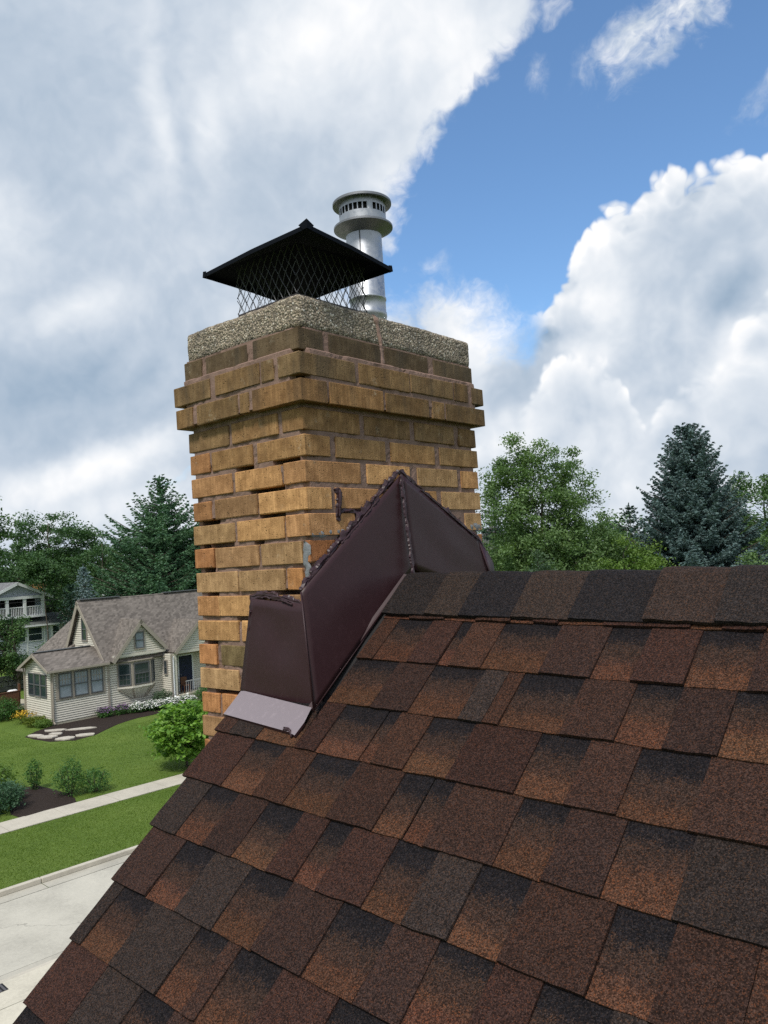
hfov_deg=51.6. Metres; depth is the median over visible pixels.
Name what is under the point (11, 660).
broadleaf tree
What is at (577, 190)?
sky
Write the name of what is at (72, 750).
grass
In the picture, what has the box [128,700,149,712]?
white flowers
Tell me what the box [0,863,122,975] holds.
street
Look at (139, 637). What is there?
window
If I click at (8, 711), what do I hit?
hedge shrub
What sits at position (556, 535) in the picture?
cottonwood tree
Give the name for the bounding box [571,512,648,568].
broadleaf tree
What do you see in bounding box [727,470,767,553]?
broadleaf tree
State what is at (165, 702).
white flowers
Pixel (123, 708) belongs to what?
purple flowers
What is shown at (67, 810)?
pavement
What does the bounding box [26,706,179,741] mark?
mulch bed
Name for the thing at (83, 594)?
blue spruce
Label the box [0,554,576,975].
ground
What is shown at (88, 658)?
cream house
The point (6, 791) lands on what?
garden shrub
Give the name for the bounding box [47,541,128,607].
broadleaf tree
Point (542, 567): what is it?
tree
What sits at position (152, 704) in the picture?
white flowers
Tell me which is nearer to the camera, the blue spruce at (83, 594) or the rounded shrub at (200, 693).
the rounded shrub at (200, 693)
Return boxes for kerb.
[0,845,137,896]
[0,958,56,982]
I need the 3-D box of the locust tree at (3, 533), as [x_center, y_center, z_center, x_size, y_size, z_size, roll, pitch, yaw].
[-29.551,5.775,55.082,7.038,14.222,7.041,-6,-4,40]
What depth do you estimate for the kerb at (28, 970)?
16.18 m
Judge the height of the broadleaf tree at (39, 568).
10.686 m
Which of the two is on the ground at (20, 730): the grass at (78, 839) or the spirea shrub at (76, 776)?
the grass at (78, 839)
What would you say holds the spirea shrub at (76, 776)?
on the mulch bed at (40, 799)
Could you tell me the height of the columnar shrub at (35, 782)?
1.292 m
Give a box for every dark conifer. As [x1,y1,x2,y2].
[476,483,510,568]
[606,502,644,547]
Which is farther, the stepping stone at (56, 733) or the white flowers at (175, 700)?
the white flowers at (175, 700)
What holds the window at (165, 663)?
in the cream house at (88, 658)
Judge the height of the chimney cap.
0.239 m
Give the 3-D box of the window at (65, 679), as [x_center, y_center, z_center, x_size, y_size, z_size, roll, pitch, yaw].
[-17.170,9.340,42.847,0.054,1.320,0.720,-6,-4,44]
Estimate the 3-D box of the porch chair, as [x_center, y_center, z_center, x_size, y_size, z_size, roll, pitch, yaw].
[-11.862,10.305,47.502,0.400,0.900,0.400,-6,-4,44]
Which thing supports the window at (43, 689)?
in the cream house at (88, 658)
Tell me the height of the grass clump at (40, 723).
0.550 m
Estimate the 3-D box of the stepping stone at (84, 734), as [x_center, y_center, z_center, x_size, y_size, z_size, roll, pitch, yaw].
[-14.707,10.959,39.120,0.891,0.055,0.575,-2,-3,-21]
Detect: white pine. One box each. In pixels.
[76,474,201,598]
[86,545,198,598]
[167,522,199,587]
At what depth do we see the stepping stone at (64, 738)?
38.45 m
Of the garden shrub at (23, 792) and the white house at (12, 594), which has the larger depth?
the white house at (12, 594)
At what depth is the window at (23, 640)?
76.34 m
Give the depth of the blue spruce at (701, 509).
40.82 m
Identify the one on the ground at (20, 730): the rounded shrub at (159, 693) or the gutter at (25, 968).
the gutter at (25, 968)
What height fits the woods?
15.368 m
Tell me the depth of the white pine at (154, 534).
72.99 m
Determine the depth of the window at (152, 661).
46.47 m
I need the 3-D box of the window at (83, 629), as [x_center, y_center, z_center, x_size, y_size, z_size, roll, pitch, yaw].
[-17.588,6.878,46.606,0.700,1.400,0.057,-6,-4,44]
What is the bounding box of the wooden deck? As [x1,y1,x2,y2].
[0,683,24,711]
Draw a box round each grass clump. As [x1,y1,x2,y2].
[23,715,49,727]
[32,719,52,728]
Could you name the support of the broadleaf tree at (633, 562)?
on the ground at (20, 730)
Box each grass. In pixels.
[0,705,202,821]
[0,784,180,888]
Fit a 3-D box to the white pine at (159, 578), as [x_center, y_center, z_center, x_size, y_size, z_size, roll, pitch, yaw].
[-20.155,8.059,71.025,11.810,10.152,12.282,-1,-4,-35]
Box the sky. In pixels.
[0,0,767,568]
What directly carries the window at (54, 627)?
in the white house at (12, 594)
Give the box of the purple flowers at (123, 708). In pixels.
[112,702,131,715]
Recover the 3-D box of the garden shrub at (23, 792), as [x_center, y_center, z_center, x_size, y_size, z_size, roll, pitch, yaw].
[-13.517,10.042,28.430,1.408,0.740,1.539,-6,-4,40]
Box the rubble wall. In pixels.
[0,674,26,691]
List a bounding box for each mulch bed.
[10,786,75,816]
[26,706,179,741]
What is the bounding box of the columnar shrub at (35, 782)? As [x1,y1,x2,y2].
[22,757,44,789]
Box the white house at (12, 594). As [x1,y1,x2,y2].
[0,582,68,656]
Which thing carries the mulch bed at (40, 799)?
on the ground at (20, 730)
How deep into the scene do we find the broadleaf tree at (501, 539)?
72.13 m
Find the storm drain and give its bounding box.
[0,983,7,992]
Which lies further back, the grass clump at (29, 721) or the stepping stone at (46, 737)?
the grass clump at (29, 721)
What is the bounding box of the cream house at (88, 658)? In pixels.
[16,589,205,725]
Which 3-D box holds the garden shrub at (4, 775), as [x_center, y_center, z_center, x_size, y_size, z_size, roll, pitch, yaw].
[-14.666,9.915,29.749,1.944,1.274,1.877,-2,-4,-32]
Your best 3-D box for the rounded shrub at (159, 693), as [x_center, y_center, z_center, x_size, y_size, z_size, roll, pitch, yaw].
[-12.851,10.760,46.104,1.606,1.100,1.486,-6,-4,40]
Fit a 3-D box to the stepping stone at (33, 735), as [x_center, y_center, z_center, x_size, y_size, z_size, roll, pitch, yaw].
[-17.339,11.147,39.598,0.974,0.055,0.507,-6,-4,40]
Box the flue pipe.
[332,190,392,319]
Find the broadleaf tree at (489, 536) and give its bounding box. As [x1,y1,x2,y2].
[481,526,530,553]
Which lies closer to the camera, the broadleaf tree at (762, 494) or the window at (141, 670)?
the window at (141, 670)
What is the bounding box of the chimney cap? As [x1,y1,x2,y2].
[203,218,392,316]
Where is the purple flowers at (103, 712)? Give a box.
[94,706,114,717]
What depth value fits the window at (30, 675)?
44.09 m
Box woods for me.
[2,503,767,583]
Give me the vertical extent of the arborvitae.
7.351 m
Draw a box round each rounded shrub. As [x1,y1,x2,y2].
[151,688,174,700]
[193,684,206,700]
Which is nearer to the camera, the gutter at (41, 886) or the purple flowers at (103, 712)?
the gutter at (41, 886)
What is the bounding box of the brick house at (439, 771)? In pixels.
[13,295,767,1023]
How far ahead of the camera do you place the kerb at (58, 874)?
21.54 m
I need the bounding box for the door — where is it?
[177,653,193,691]
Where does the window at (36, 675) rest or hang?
in the cream house at (88, 658)
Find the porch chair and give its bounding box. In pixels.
[180,676,189,692]
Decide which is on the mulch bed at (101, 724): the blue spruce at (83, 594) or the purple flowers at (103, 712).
the purple flowers at (103, 712)
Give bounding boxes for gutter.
[0,854,130,903]
[0,952,61,980]
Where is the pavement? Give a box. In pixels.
[0,774,185,833]
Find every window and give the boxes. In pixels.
[5,629,25,642]
[28,626,42,641]
[28,672,33,695]
[33,673,40,697]
[40,674,46,697]
[52,624,59,636]
[58,672,72,698]
[74,670,88,695]
[81,618,86,641]
[90,667,103,692]
[118,663,130,686]
[134,630,144,649]
[134,661,149,684]
[151,659,154,681]
[163,660,167,674]
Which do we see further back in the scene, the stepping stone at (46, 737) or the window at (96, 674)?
the window at (96, 674)
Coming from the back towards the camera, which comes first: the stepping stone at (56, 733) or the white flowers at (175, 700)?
the white flowers at (175, 700)
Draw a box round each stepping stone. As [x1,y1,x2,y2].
[28,734,43,737]
[37,735,57,738]
[45,729,65,731]
[49,732,61,734]
[55,736,74,740]
[65,727,96,730]
[75,733,94,736]
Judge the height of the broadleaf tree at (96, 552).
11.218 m
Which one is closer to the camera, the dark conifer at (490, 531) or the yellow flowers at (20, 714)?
the yellow flowers at (20, 714)
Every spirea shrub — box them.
[49,755,87,796]
[76,766,112,792]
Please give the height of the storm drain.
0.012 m
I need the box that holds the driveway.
[0,962,53,1023]
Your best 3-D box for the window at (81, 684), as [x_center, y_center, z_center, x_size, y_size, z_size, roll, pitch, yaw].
[-16.551,9.336,43.486,0.054,1.320,0.780,-6,-4,44]
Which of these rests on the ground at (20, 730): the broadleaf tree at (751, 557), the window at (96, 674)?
the broadleaf tree at (751, 557)
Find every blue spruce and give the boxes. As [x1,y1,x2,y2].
[63,566,99,623]
[610,422,767,569]
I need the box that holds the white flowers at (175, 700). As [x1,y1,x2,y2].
[164,696,182,706]
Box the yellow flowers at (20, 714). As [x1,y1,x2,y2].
[9,709,33,723]
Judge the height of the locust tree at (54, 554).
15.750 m
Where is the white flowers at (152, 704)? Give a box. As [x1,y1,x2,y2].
[139,699,160,710]
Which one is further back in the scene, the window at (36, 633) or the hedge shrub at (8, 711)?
the window at (36, 633)
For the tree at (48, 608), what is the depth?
88.41 m
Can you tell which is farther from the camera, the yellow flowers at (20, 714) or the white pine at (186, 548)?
the white pine at (186, 548)
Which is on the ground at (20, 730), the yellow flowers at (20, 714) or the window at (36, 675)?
the yellow flowers at (20, 714)
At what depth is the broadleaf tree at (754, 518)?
71.37 m
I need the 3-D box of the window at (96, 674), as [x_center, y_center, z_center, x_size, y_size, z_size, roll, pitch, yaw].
[-15.932,9.332,44.125,0.054,1.320,0.720,-6,-4,44]
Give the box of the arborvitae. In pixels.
[55,583,81,629]
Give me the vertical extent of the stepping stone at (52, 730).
0.055 m
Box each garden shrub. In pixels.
[0,758,19,785]
[0,778,26,813]
[0,781,28,801]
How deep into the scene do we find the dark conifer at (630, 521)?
57.77 m
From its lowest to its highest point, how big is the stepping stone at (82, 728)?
0.055 m
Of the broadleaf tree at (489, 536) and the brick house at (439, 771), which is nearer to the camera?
the brick house at (439, 771)
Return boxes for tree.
[0,496,19,572]
[0,509,111,612]
[0,614,45,690]
[11,549,65,640]
[33,541,131,623]
[45,593,63,613]
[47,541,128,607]
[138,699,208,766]
[475,431,644,571]
[477,532,572,570]
[525,550,557,571]
[569,534,679,570]
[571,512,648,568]
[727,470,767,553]
[735,534,767,564]
[740,506,767,552]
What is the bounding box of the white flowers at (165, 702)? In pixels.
[155,697,173,708]
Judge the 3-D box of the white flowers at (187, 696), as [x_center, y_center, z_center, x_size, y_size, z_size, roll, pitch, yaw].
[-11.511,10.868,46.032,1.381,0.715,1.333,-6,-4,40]
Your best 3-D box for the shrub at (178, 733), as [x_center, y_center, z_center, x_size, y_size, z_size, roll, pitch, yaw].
[-7.921,8.870,31.948,3.259,2.783,3.452,-5,-3,26]
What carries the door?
in the cream house at (88, 658)
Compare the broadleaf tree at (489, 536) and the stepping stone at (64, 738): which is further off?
the broadleaf tree at (489, 536)
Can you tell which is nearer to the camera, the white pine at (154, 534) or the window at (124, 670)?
the window at (124, 670)
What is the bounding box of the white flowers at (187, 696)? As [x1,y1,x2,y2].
[178,693,197,703]
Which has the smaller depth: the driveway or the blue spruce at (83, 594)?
the driveway
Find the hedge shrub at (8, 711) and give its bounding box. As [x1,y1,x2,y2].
[0,695,24,720]
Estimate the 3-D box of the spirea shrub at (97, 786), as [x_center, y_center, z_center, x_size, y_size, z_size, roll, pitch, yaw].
[-10.636,9.798,29.133,1.334,0.942,1.348,-6,-4,40]

